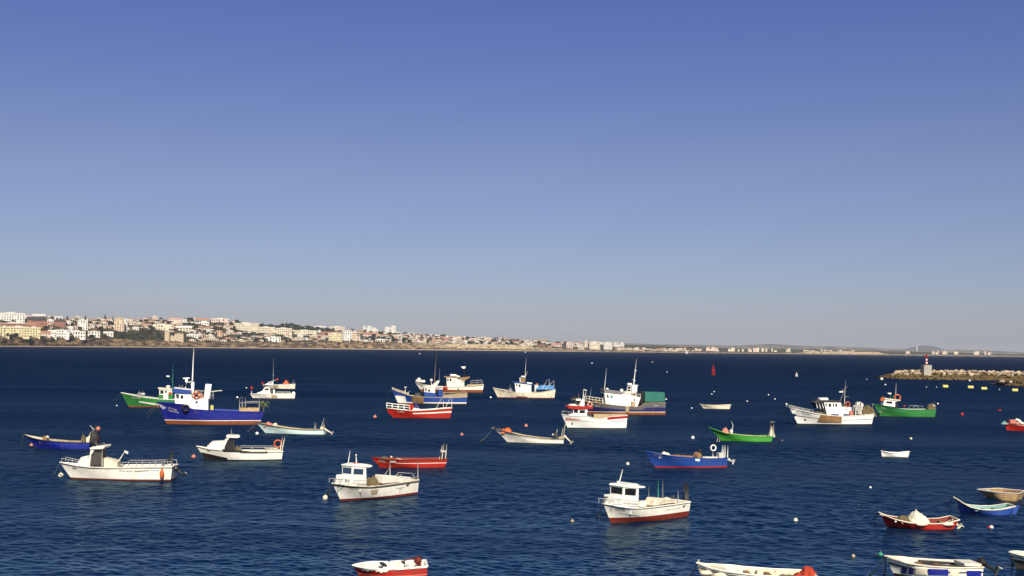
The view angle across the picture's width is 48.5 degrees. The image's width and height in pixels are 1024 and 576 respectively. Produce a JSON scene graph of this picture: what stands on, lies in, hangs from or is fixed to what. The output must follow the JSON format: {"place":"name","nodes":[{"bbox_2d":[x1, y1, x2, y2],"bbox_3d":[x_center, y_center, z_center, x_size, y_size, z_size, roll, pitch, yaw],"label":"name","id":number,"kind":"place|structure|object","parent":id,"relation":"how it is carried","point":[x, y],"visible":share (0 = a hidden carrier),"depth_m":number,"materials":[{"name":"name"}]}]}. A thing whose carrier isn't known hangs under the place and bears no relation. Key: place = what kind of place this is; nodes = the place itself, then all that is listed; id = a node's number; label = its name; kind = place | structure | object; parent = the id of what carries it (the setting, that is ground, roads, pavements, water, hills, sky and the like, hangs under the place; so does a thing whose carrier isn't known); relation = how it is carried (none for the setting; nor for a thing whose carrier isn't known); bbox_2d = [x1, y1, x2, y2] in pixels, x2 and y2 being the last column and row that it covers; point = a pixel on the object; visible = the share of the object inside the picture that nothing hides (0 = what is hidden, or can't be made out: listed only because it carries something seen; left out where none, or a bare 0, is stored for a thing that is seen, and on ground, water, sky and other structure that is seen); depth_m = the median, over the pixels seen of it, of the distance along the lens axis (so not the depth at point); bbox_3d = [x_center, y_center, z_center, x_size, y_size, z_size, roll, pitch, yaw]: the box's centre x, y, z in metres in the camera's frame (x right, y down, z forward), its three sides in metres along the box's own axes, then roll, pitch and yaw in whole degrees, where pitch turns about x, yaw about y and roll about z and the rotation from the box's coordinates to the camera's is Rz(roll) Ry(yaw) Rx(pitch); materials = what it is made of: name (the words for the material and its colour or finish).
{"place":"outdoors","nodes":[
{"label":"outdoors","id":0,"kind":"place"},
{"bbox_2d":[48,330,56,339],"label":"house","id":1,"kind":"structure","parent":0,"point":[53,333],"depth_m":3133.51,"materials":[{"name":"grey paint"}]},
{"bbox_2d":[0,347,1023,575],"bbox_3d":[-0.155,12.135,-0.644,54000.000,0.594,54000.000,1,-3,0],"label":"water","id":2,"kind":"structure","parent":0,"point":[494,502],"depth_m":115.05,"materials":[{"name":"blue liquid"}]},
{"bbox_2d":[21,426,104,448],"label":"open boat","id":3,"kind":"object","parent":2,"relation":"on","point":[43,442],"visible":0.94,"depth_m":128.32,"materials":[{"name":"metal"}]},
{"bbox_2d":[81,434,85,441],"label":"net pile","id":4,"kind":"object","parent":3,"relation":"in","point":[83,438],"visible":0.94,"depth_m":129.01,"materials":[{"name":"beige fabric"}]},
{"bbox_2d":[89,425,99,443],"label":"gear pile","id":5,"kind":"object","parent":3,"relation":"in","point":[94,437],"visible":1,"depth_m":129.00,"materials":[{"name":"grey fabric"}]},
{"bbox_2d":[53,444,186,481],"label":"cabin boat","id":6,"kind":"object","parent":2,"relation":"on","point":[96,464],"visible":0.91,"depth_m":99.64,"materials":[{"name":"metal"}]},
{"bbox_2d":[159,468,163,478],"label":"fender","id":7,"kind":"object","parent":6,"relation":"hanging from","point":[161,474],"visible":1,"depth_m":99.21,"materials":[{"name":"orange plastic"}]},
{"bbox_2d":[111,375,174,407],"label":"fishing trawler","id":8,"kind":"object","parent":2,"relation":"on","point":[138,400],"visible":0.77,"depth_m":214.18,"materials":[{"name":"green wood"}]},
{"bbox_2d":[147,347,263,424],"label":"fishing trawler","id":9,"kind":"object","parent":2,"relation":"on","point":[199,412],"visible":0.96,"depth_m":170.27,"materials":[{"name":"blue"}]},
{"bbox_2d":[182,404,189,411],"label":"tyre fender","id":10,"kind":"object","parent":9,"relation":"hanging from","point":[187,406],"visible":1,"depth_m":169.09,"materials":[{"name":"black rubber"}]},
{"bbox_2d":[192,391,199,398],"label":"lifebuoy","id":11,"kind":"object","parent":9,"relation":"hanging from","point":[194,393],"visible":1,"depth_m":170.16,"materials":[{"name":"orange plastic"}]},
{"bbox_2d":[255,401,269,410],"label":"palm bush","id":12,"kind":"object","parent":9,"relation":"on","point":[264,404],"visible":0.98,"depth_m":173.70,"materials":[{"name":"green plant"}]},
{"bbox_2d":[196,433,284,460],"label":"cabin boat","id":13,"kind":"object","parent":2,"relation":"on","point":[218,450],"visible":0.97,"depth_m":117.91,"materials":[{"name":"metal"}]},
{"bbox_2d":[250,358,295,398],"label":"cabin boat","id":14,"kind":"object","parent":2,"relation":"on","point":[266,393],"visible":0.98,"depth_m":256.23,"materials":[{"name":"white paint"}]},
{"bbox_2d":[262,380,295,388],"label":"fishing boat","id":15,"kind":"object","parent":2,"relation":"on","point":[270,384],"visible":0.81,"depth_m":313.71,"materials":[{"name":"white"}]},
{"bbox_2d":[247,418,333,434],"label":"open boat","id":16,"kind":"object","parent":2,"relation":"on","point":[275,428],"visible":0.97,"depth_m":154.36,"materials":[{"name":"white wood"}]},
{"bbox_2d":[326,452,418,500],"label":"cabin boat","id":17,"kind":"object","parent":2,"relation":"on","point":[350,484],"visible":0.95,"depth_m":89.05,"materials":[{"name":"white wood"}]},
{"bbox_2d":[366,476,378,485],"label":"net pile","id":18,"kind":"object","parent":17,"relation":"in","point":[373,481],"visible":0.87,"depth_m":90.18,"materials":[{"name":"beige fabric"}]},
{"bbox_2d":[352,556,427,575],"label":"dinghy","id":19,"kind":"object","parent":2,"relation":"on","point":[417,562],"visible":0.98,"depth_m":58.16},
{"bbox_2d":[376,569,387,572],"bbox_3d":[-6.562,14.270,57.401,0.646,0.236,0.202,1,-3,-7],"label":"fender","id":20,"kind":"object","parent":19,"relation":"on","point":[382,570],"visible":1,"depth_m":57.35,"materials":[{"name":"white plastic"}]},
{"bbox_2d":[371,444,447,467],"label":"open boat","id":21,"kind":"object","parent":2,"relation":"on","point":[431,462],"visible":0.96,"depth_m":113.02,"materials":[{"name":"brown wood"}]},
{"bbox_2d":[380,393,451,418],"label":"fishing boat","id":22,"kind":"object","parent":2,"relation":"on","point":[433,413],"visible":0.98,"depth_m":192.40,"materials":[{"name":"wood"}]},
{"bbox_2d":[385,355,466,403],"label":"fishing trawler","id":23,"kind":"object","parent":2,"relation":"on","point":[429,397],"visible":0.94,"depth_m":240.93,"materials":[{"name":"blue wood"}]},
{"bbox_2d":[415,366,483,392],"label":"fishing trawler","id":24,"kind":"object","parent":2,"relation":"on","point":[451,386],"visible":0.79,"depth_m":305.70,"materials":[{"name":"white paint"}]},
{"bbox_2d":[493,367,555,398],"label":"fishing boat","id":25,"kind":"object","parent":2,"relation":"on","point":[522,390],"visible":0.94,"depth_m":274.89,"materials":[{"name":"white wood"}]},
{"bbox_2d":[481,427,572,443],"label":"open boat","id":26,"kind":"object","parent":2,"relation":"on","point":[512,437],"visible":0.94,"depth_m":144.64,"materials":[{"name":"white wood"}]},
{"bbox_2d":[501,427,511,432],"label":"net pile","id":27,"kind":"object","parent":26,"relation":"in","point":[508,429],"visible":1,"depth_m":145.18,"materials":[{"name":"orange fabric"}]},
{"bbox_2d":[561,387,627,430],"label":"fishing boat","id":28,"kind":"object","parent":2,"relation":"on","point":[577,417],"visible":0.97,"depth_m":172.98,"materials":[{"name":"white wood"}]},
{"bbox_2d":[573,359,665,414],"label":"fishing trawler","id":29,"kind":"object","parent":2,"relation":"on","point":[619,402],"visible":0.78,"depth_m":210.35,"materials":[{"name":"white wood"}]},
{"bbox_2d":[595,469,690,523],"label":"cabin boat","id":30,"kind":"object","parent":2,"relation":"on","point":[621,503],"visible":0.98,"depth_m":79.33,"materials":[{"name":"white wood"}]},
{"bbox_2d":[641,445,735,468],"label":"open boat","id":31,"kind":"object","parent":2,"relation":"on","point":[696,460],"visible":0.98,"depth_m":116.08,"materials":[{"name":"blue wood"}]},
{"bbox_2d":[695,404,730,408],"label":"dinghy","id":32,"kind":"object","parent":2,"relation":"on","point":[726,406],"visible":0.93,"depth_m":236.14,"materials":[{"name":"white wood"}]},
{"bbox_2d":[700,421,782,441],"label":"open boat","id":33,"kind":"object","parent":2,"relation":"on","point":[724,436],"visible":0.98,"depth_m":151.35,"materials":[{"name":"metal"}]},
{"bbox_2d":[768,427,774,436],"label":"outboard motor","id":34,"kind":"object","parent":33,"relation":"in","point":[771,433],"visible":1,"depth_m":151.90,"materials":[{"name":"white plastic"}]},
{"bbox_2d":[688,559,817,575],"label":"open boat","id":35,"kind":"object","parent":2,"relation":"on","point":[730,570],"visible":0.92,"depth_m":58.02,"materials":[{"name":"white wood"}]},
{"bbox_2d":[700,570,711,574],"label":"fender","id":36,"kind":"object","parent":35,"relation":"attached to","point":[705,572],"visible":1,"depth_m":56.74,"materials":[{"name":"white plastic"}]},
{"bbox_2d":[713,573,725,575],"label":"fender","id":37,"kind":"object","parent":35,"relation":"attached to","point":[719,574],"visible":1,"depth_m":56.37,"materials":[{"name":"white plastic"}]},
{"bbox_2d":[800,566,816,575],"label":"net pile","id":38,"kind":"object","parent":35,"relation":"in","point":[807,571],"visible":0.95,"depth_m":56.92,"materials":[{"name":"fabric"}]},
{"bbox_2d":[775,380,873,424],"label":"fishing trawler","id":39,"kind":"object","parent":2,"relation":"on","point":[836,412],"visible":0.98,"depth_m":189.03,"materials":[{"name":"white wood"}]},
{"bbox_2d":[814,409,825,414],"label":"gear pile","id":40,"kind":"object","parent":39,"relation":"on","point":[820,412],"visible":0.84,"depth_m":189.41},
{"bbox_2d":[857,405,876,415],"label":"net pile","id":41,"kind":"object","parent":39,"relation":"on","point":[866,409],"visible":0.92,"depth_m":191.07,"materials":[{"name":"beige fabric"}]},
{"bbox_2d":[881,450,909,456],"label":"rowing boat","id":42,"kind":"object","parent":2,"relation":"on","point":[895,454],"visible":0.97,"depth_m":132.12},
{"bbox_2d":[873,393,935,416],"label":"fishing boat","id":43,"kind":"object","parent":2,"relation":"on","point":[885,410],"visible":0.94,"depth_m":215.05,"materials":[{"name":"green wood"}]},
{"bbox_2d":[926,403,935,408],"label":"net pile","id":44,"kind":"object","parent":43,"relation":"on","point":[931,406],"visible":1,"depth_m":215.68,"materials":[{"name":"beige fabric"}]},
{"bbox_2d":[874,512,963,530],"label":"open boat","id":45,"kind":"object","parent":2,"relation":"on","point":[933,524],"visible":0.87,"depth_m":77.90,"materials":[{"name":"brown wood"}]},
{"bbox_2d":[896,515,910,521],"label":"net pile","id":46,"kind":"object","parent":45,"relation":"in","point":[903,518],"visible":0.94,"depth_m":78.29,"materials":[{"name":"beige fabric"}]},
{"bbox_2d":[908,510,929,522],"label":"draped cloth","id":47,"kind":"object","parent":45,"relation":"in","point":[915,516],"visible":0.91,"depth_m":78.11,"materials":[{"name":"white fabric"}]},
{"bbox_2d":[916,522,927,525],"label":"fender","id":48,"kind":"object","parent":45,"relation":"attached to","point":[921,524],"visible":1,"depth_m":77.21,"materials":[{"name":"white plastic"}]},
{"bbox_2d":[942,522,953,525],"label":"fender","id":49,"kind":"object","parent":45,"relation":"attached to","point":[948,524],"visible":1,"depth_m":77.31,"materials":[{"name":"white plastic"}]},
{"bbox_2d":[869,555,1002,575],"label":"open boat","id":50,"kind":"object","parent":2,"relation":"on","point":[904,566],"visible":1,"depth_m":58.54,"materials":[{"name":"wood"}]},
{"bbox_2d":[875,372,1023,380],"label":"breakwater","id":51,"kind":"object","parent":2,"relation":"in","point":[939,377],"visible":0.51,"depth_m":528.32,"materials":[{"name":"beige stone"}]},
{"bbox_2d":[921,354,931,375],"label":"harbour light","id":52,"kind":"object","parent":51,"relation":"on","point":[926,368],"visible":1,"depth_m":530.70,"materials":[{"name":"concrete"}]},
{"bbox_2d":[947,497,1019,515],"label":"open boat","id":53,"kind":"object","parent":2,"relation":"on","point":[1005,509],"visible":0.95,"depth_m":85.64,"materials":[{"name":"wood"}]},
{"bbox_2d":[977,488,1023,501],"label":"open boat","id":54,"kind":"object","parent":2,"relation":"on","point":[1008,495],"visible":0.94,"depth_m":94.10,"materials":[{"name":"brown wood"}]},
{"bbox_2d":[988,381,1023,386],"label":"breakwater","id":55,"kind":"object","parent":2,"relation":"in","point":[1000,383],"visible":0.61,"depth_m":441.98,"materials":[{"name":"stone"}]},
{"bbox_2d":[1005,422,1023,430],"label":"open boat","id":56,"kind":"object","parent":2,"relation":"on","point":[1014,427],"visible":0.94,"depth_m":179.64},
{"bbox_2d":[1009,550,1023,569],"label":"open boat","id":57,"kind":"object","parent":2,"relation":"on","point":[1017,557],"visible":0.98,"depth_m":63.50,"materials":[{"name":"wood"}]},
{"bbox_2d":[0,319,1023,356],"bbox_3d":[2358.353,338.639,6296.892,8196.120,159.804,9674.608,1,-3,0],"label":"hillside","id":58,"kind":"structure","parent":0,"point":[88,341],"depth_m":4737.79,"materials":[{"name":"beige soil"}]},
{"bbox_2d":[0,326,9,338],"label":"apartment block","id":59,"kind":"structure","parent":58,"relation":"on","point":[4,330],"depth_m":2813.93,"materials":[{"name":"yellow paint"}]},
{"bbox_2d":[0,312,24,322],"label":"apartment block","id":60,"kind":"structure","parent":58,"relation":"on","point":[16,317],"depth_m":3319.90,"materials":[{"name":"grey paint"}]},
{"bbox_2d":[0,322,28,326],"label":"apartment block","id":61,"kind":"structure","parent":58,"relation":"on","point":[13,324],"depth_m":3137.49,"materials":[{"name":"paint"}]},
{"bbox_2d":[8,326,29,338],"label":"apartment block","id":62,"kind":"structure","parent":58,"relation":"on","point":[23,332],"depth_m":2916.26,"materials":[{"name":"yellow paint"}]},
{"bbox_2d":[29,326,40,338],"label":"apartment block","id":63,"kind":"structure","parent":58,"relation":"on","point":[34,331],"depth_m":3020.77,"materials":[{"name":"yellow paint"}]},
{"bbox_2d":[25,316,46,328],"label":"apartment block","id":64,"kind":"structure","parent":58,"relation":"on","point":[41,322],"depth_m":3360.87,"materials":[{"name":"red brick"}]},
{"bbox_2d":[32,314,45,316],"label":"apartment block","id":65,"kind":"structure","parent":58,"relation":"on","point":[40,315],"depth_m":3703.90,"materials":[{"name":"grey paint"}]},
{"bbox_2d":[40,330,50,337],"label":"house","id":66,"kind":"structure","parent":58,"relation":"on","point":[47,333],"depth_m":3100.91,"materials":[{"name":"paint"}]},
{"bbox_2d":[48,316,62,319],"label":"house","id":67,"kind":"structure","parent":58,"relation":"on","point":[58,317],"depth_m":3841.26,"materials":[{"name":"grey paint"}]},
{"bbox_2d":[54,319,65,327],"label":"apartment block","id":68,"kind":"structure","parent":58,"relation":"on","point":[60,323],"depth_m":3578.33,"materials":[{"name":"paint"}]},
{"bbox_2d":[56,329,68,339],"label":"house","id":69,"kind":"structure","parent":58,"relation":"on","point":[62,333],"depth_m":3201.09,"materials":[{"name":"grey paint"}]},
{"bbox_2d":[69,330,85,339],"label":"house","id":70,"kind":"structure","parent":58,"relation":"on","point":[79,334],"depth_m":3304.82,"materials":[{"name":"grey paint"}]},
{"bbox_2d":[77,319,87,326],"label":"apartment block","id":71,"kind":"structure","parent":58,"relation":"on","point":[82,323],"depth_m":3740.60,"materials":[{"name":"grey paint"}]},
{"bbox_2d":[88,330,99,337],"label":"house","id":72,"kind":"structure","parent":58,"relation":"on","point":[96,333],"depth_m":3463.59,"materials":[{"name":"grey paint"}]},
{"bbox_2d":[103,331,113,336],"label":"house","id":73,"kind":"structure","parent":58,"relation":"on","point":[110,333],"depth_m":3598.25,"materials":[{"name":"grey paint"}]},
{"bbox_2d":[114,316,123,331],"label":"apartment block","id":74,"kind":"structure","parent":58,"relation":"on","point":[118,323],"depth_m":3862.89,"materials":[{"name":"grey paint"}]},
{"bbox_2d":[124,317,127,331],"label":"apartment block","id":75,"kind":"structure","parent":58,"relation":"on","point":[125,323],"depth_m":3910.64,"materials":[{"name":"grey paint"}]},
{"bbox_2d":[153,323,173,331],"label":"apartment block","id":76,"kind":"structure","parent":58,"relation":"on","point":[164,327],"depth_m":4241.83,"materials":[{"name":"grey paint"}]},
{"bbox_2d":[165,330,169,341],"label":"ruined tower","id":77,"kind":"structure","parent":58,"relation":"on","point":[167,333],"depth_m":3882.16,"materials":[{"name":"beige stone"}]},
{"bbox_2d":[169,335,174,341],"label":"ruined tower","id":78,"kind":"structure","parent":58,"relation":"on","point":[171,337],"depth_m":3910.53,"materials":[{"name":"beige stone"}]},
{"bbox_2d":[167,317,182,324],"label":"apartment block","id":79,"kind":"structure","parent":58,"relation":"on","point":[177,321],"depth_m":4592.47,"materials":[{"name":"paint"}]},
{"bbox_2d":[174,333,183,342],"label":"ruined tower","id":80,"kind":"structure","parent":58,"relation":"on","point":[179,337],"depth_m":3952.01,"materials":[{"name":"beige stone"}]},
{"bbox_2d":[176,326,191,331],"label":"house","id":81,"kind":"structure","parent":58,"relation":"on","point":[185,328],"depth_m":4349.23,"materials":[{"name":"grey paint"}]},
{"bbox_2d":[187,334,199,337],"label":"house","id":82,"kind":"structure","parent":58,"relation":"on","point":[195,335],"depth_m":4180.18,"materials":[{"name":"grey paint"}]},
{"bbox_2d":[194,318,208,325],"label":"apartment block","id":83,"kind":"structure","parent":58,"relation":"on","point":[203,321],"depth_m":4783.17,"materials":[{"name":"paint"}]},
{"bbox_2d":[217,330,221,336],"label":"apartment block","id":84,"kind":"structure","parent":58,"relation":"on","point":[219,333],"depth_m":4368.35,"materials":[{"name":"paint"}]},
{"bbox_2d":[211,318,229,324],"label":"apartment block","id":85,"kind":"structure","parent":58,"relation":"on","point":[222,320],"depth_m":4973.55,"materials":[{"name":"pink"}]},
{"bbox_2d":[234,322,258,331],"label":"apartment block","id":86,"kind":"structure","parent":58,"relation":"on","point":[248,326],"depth_m":4874.55,"materials":[{"name":"grey paint"}]},
{"bbox_2d":[259,326,274,333],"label":"apartment block","id":87,"kind":"structure","parent":58,"relation":"on","point":[267,329],"depth_m":4900.23,"materials":[{"name":"grey paint"}]},
{"bbox_2d":[266,336,280,341],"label":"house","id":88,"kind":"structure","parent":58,"relation":"on","point":[274,339],"depth_m":4505.96,"materials":[{"name":"grey paint"}]},
{"bbox_2d":[275,327,291,335],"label":"apartment block","id":89,"kind":"structure","parent":58,"relation":"on","point":[283,331],"depth_m":4955.06,"materials":[{"name":"grey paint"}]},
{"bbox_2d":[293,330,316,335],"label":"apartment block","id":90,"kind":"structure","parent":58,"relation":"on","point":[307,332],"depth_m":5070.15,"materials":[{"name":"grey paint"}]},
{"bbox_2d":[328,333,341,341],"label":"apartment block","id":91,"kind":"structure","parent":58,"relation":"on","point":[336,337],"depth_m":4831.24,"materials":[{"name":"yellow paint"}]},
{"bbox_2d":[329,326,344,330],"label":"apartment block","id":92,"kind":"structure","parent":58,"relation":"on","point":[336,328],"depth_m":5769.89,"materials":[{"name":"grey paint"}]},
{"bbox_2d":[343,329,351,340],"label":"apartment block","id":93,"kind":"structure","parent":58,"relation":"on","point":[347,334],"depth_m":4890.01,"materials":[{"name":"grey paint"}]},
{"bbox_2d":[352,331,357,340],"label":"apartment block","id":94,"kind":"structure","parent":58,"relation":"on","point":[354,335],"depth_m":4929.05,"materials":[{"name":"grey paint"}]},
{"bbox_2d":[362,332,376,336],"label":"apartment block","id":95,"kind":"structure","parent":58,"relation":"on","point":[366,334],"depth_m":5454.76,"materials":[{"name":"paint"}]},
{"bbox_2d":[390,325,395,332],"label":"apartment block","id":96,"kind":"structure","parent":58,"relation":"on","point":[392,328],"depth_m":6172.86,"materials":[{"name":"grey paint"}]},
{"bbox_2d":[554,343,561,346],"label":"house","id":97,"kind":"structure","parent":58,"relation":"on","point":[557,344],"depth_m":6084.46,"materials":[{"name":"paint"}]},
{"bbox_2d":[566,342,572,347],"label":"apartment block","id":98,"kind":"structure","parent":58,"relation":"on","point":[569,345],"depth_m":6064.16,"materials":[{"name":"grey paint"}]},
{"bbox_2d":[589,341,599,349],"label":"apartment block","id":99,"kind":"structure","parent":58,"relation":"on","point":[594,345],"depth_m":6094.08,"materials":[{"name":"grey paint"}]},
{"bbox_2d":[604,342,611,348],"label":"apartment block","id":100,"kind":"structure","parent":58,"relation":"on","point":[607,345],"depth_m":6318.46,"materials":[{"name":"grey paint"}]},
{"bbox_2d":[0,0,1023,351],"label":"sky","id":101,"kind":"structure","parent":0,"point":[836,173],"materials":[{"name":"blue"}]},
{"bbox_2d":[583,343,1023,353],"bbox_3d":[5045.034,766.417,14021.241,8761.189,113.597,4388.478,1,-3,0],"label":"hills","id":102,"kind":"structure","parent":0,"point":[770,346],"depth_m":14433.56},
{"bbox_2d":[905,346,944,349],"bbox_3d":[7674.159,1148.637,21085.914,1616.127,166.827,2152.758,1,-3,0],"label":"distant hill","id":103,"kind":"structure","parent":0,"point":[925,348],"depth_m":21101.37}
]}

